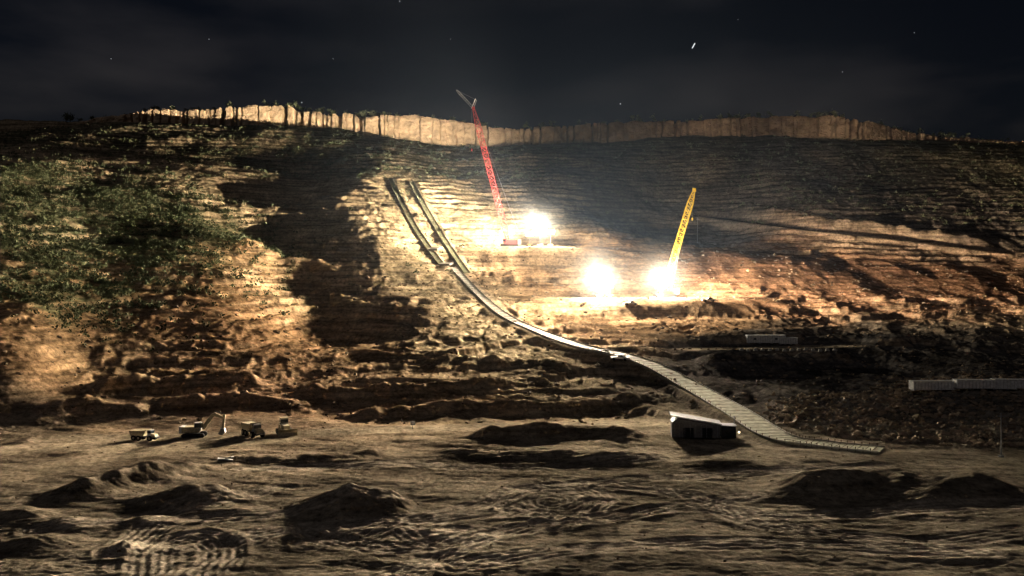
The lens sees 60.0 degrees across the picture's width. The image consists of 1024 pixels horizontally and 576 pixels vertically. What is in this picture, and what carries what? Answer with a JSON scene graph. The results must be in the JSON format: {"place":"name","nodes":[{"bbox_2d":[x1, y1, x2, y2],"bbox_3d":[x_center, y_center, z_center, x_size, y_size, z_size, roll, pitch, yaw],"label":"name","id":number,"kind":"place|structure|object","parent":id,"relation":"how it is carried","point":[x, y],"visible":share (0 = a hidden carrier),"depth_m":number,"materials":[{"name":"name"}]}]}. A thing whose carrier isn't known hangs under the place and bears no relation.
{"place":"outdoors","nodes":[
{"label":"outdoors","id":0,"kind":"place"},
{"bbox_2d":[0,109,1023,575],"bbox_3d":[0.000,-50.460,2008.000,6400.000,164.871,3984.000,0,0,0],"label":"hillside terrain","id":1,"kind":"structure","parent":0,"point":[800,507],"depth_m":250.98,"materials":[{"name":"soil"}]},
{"bbox_2d":[129,428,159,440],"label":"dump truck","id":2,"kind":"object","parent":1,"relation":"on","point":[140,434],"visible":1,"depth_m":180.13,"materials":[{"name":"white metal"}]},
{"bbox_2d":[179,411,225,437],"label":"excavator","id":3,"kind":"object","parent":1,"relation":"on","point":[195,430],"visible":1,"depth_m":183.17,"materials":[{"name":"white metal"}]},
{"bbox_2d":[218,456,233,460],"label":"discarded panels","id":4,"kind":"object","parent":1,"relation":"on","point":[227,458],"visible":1,"depth_m":157.52,"materials":[{"name":"white metal"}]},
{"bbox_2d":[241,421,264,437],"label":"dump truck","id":5,"kind":"object","parent":1,"relation":"on","point":[253,428],"visible":1,"depth_m":183.15,"materials":[{"name":"yellow metal"}]},
{"bbox_2d":[276,417,296,436],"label":"bulldozer","id":6,"kind":"object","parent":1,"relation":"on","point":[286,428],"visible":1,"depth_m":185.49,"materials":[{"name":"yellow metal"}]},
{"bbox_2d":[387,177,442,264],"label":"service track","id":7,"kind":"structure","parent":1,"relation":"on","point":[422,238],"depth_m":433.42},
{"bbox_2d":[409,181,468,272],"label":"service track","id":8,"kind":"structure","parent":1,"relation":"on","point":[454,254],"depth_m":435.86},
{"bbox_2d":[428,247,453,265],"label":"concrete landing","id":9,"kind":"object","parent":1,"relation":"on","point":[442,263],"visible":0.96,"depth_m":401.58,"materials":[{"name":"grey concrete"}]},
{"bbox_2d":[456,90,520,245],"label":"lattice crane","id":10,"kind":"object","parent":1,"relation":"on","point":[507,242],"visible":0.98,"depth_m":425.74,"materials":[{"name":"red metal"}]},
{"bbox_2d":[0,122,1023,352],"bbox_3d":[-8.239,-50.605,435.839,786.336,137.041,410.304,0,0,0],"label":"hillside shrubs","id":11,"kind":"object","parent":1,"relation":"on","point":[87,245],"visible":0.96,"depth_m":357.06,"materials":[{"name":"green plant"}]},
{"bbox_2d":[0,181,1023,424],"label":"slope boulders","id":12,"kind":"object","parent":1,"relation":"on","point":[456,352],"visible":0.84,"depth_m":285.51,"materials":[{"name":"brown stone"}]},
{"bbox_2d":[61,100,1023,140],"bbox_3d":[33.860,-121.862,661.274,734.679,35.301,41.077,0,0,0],"label":"ridge trees","id":13,"kind":"object","parent":1,"relation":"on","point":[67,117],"visible":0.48,"depth_m":658.43,"materials":[{"name":"green plant"}]},
{"bbox_2d":[547,230,553,245],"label":"light tower","id":14,"kind":"structure","parent":1,"relation":"on","point":[550,233],"depth_m":423.40,"materials":[{"name":"white metal"}]},
{"bbox_2d":[79,105,1023,146],"bbox_3d":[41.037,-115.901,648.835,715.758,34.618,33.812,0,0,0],"label":"cliff band","id":15,"kind":"object","parent":1,"relation":"on","point":[434,131],"visible":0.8,"depth_m":645.38,"materials":[{"name":"stone"}]},
{"bbox_2d":[595,279,603,297],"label":"light tower","id":16,"kind":"structure","parent":1,"relation":"on","point":[600,281],"depth_m":352.83,"materials":[{"name":"white metal"}]},
{"bbox_2d":[611,354,629,360],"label":"pickup truck","id":17,"kind":"object","parent":1,"relation":"on","point":[622,356],"visible":1,"depth_m":260.32,"materials":[{"name":"white metal"}]},
{"bbox_2d":[623,301,636,304],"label":"pickup truck","id":18,"kind":"object","parent":1,"relation":"on","point":[631,302],"visible":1,"depth_m":343.25,"materials":[{"name":"white metal"}]},
{"bbox_2d":[655,279,664,297],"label":"light tower","id":19,"kind":"structure","parent":1,"relation":"on","point":[659,295],"depth_m":358.33,"materials":[{"name":"white metal"}]},
{"bbox_2d":[451,267,884,453],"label":"haul ramp","id":20,"kind":"structure","parent":1,"relation":"on","point":[753,422],"depth_m":224.19,"materials":[{"name":"concrete"}]},
{"bbox_2d":[653,188,695,297],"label":"lattice crane","id":21,"kind":"object","parent":1,"relation":"on","point":[670,292],"visible":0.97,"depth_m":364.89,"materials":[{"name":"yellow metal"}]},
{"bbox_2d":[669,411,739,437],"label":"crusher shed","id":22,"kind":"structure","parent":1,"relation":"on","point":[685,426],"depth_m":182.46,"materials":[{"name":"grey metal"}]},
{"bbox_2d":[701,297,715,301],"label":"pickup truck","id":23,"kind":"object","parent":1,"relation":"on","point":[711,299],"visible":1,"depth_m":347.10,"materials":[{"name":"white metal"}]},
{"bbox_2d":[745,335,785,343],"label":"office trailer","id":24,"kind":"object","parent":1,"relation":"on","point":[770,339],"visible":0.98,"depth_m":296.27,"materials":[{"name":"grey metal"}]},
{"bbox_2d":[739,348,836,351],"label":"concrete barriers","id":25,"kind":"object","parent":1,"relation":"on","point":[784,350],"visible":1,"depth_m":280.96,"materials":[{"name":"grey concrete"}]},
{"bbox_2d":[778,337,797,344],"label":"storage container","id":26,"kind":"object","parent":1,"relation":"on","point":[788,340],"visible":1,"depth_m":295.92,"materials":[{"name":"grey metal"}]},
{"bbox_2d":[762,372,1023,447],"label":"rock pile","id":27,"kind":"object","parent":1,"relation":"on","point":[942,405],"visible":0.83,"depth_m":200.54,"materials":[{"name":"brown stone"}]},
{"bbox_2d":[908,380,956,390],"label":"storage container","id":28,"kind":"object","parent":1,"relation":"on","point":[928,385],"visible":1,"depth_m":213.91,"materials":[{"name":"grey metal"}]},
{"bbox_2d":[953,379,996,389],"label":"storage container","id":29,"kind":"object","parent":1,"relation":"on","point":[970,384],"visible":1,"depth_m":211.56,"materials":[{"name":"grey metal"}]},
{"bbox_2d":[998,413,1003,456],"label":"light pole","id":30,"kind":"object","parent":1,"relation":"on","point":[1000,455],"visible":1,"depth_m":161.91,"materials":[{"name":"grey metal"}]},
{"bbox_2d":[990,378,1023,389],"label":"storage container","id":31,"kind":"object","parent":1,"relation":"on","point":[1006,383],"visible":0.96,"depth_m":211.72,"materials":[{"name":"grey metal"}]},
{"bbox_2d":[0,0,1023,141],"label":"sky","id":32,"kind":"structure","parent":0,"point":[960,72],"materials":[{"name":"black"}]},
{"bbox_2d":[526,232,532,245],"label":"light tower","id":33,"kind":"structure","parent":0,"point":[530,234],"depth_m":418.40,"materials":[{"name":"white metal"}]},
{"bbox_2d":[534,226,545,245],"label":"light tower","id":34,"kind":"structure","parent":0,"point":[539,228],"depth_m":421.33,"materials":[{"name":"white metal"}]},
{"bbox_2d":[605,283,613,297],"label":"light tower","id":35,"kind":"structure","parent":0,"point":[611,285],"depth_m":351.40,"materials":[{"name":"white metal"}]}
]}

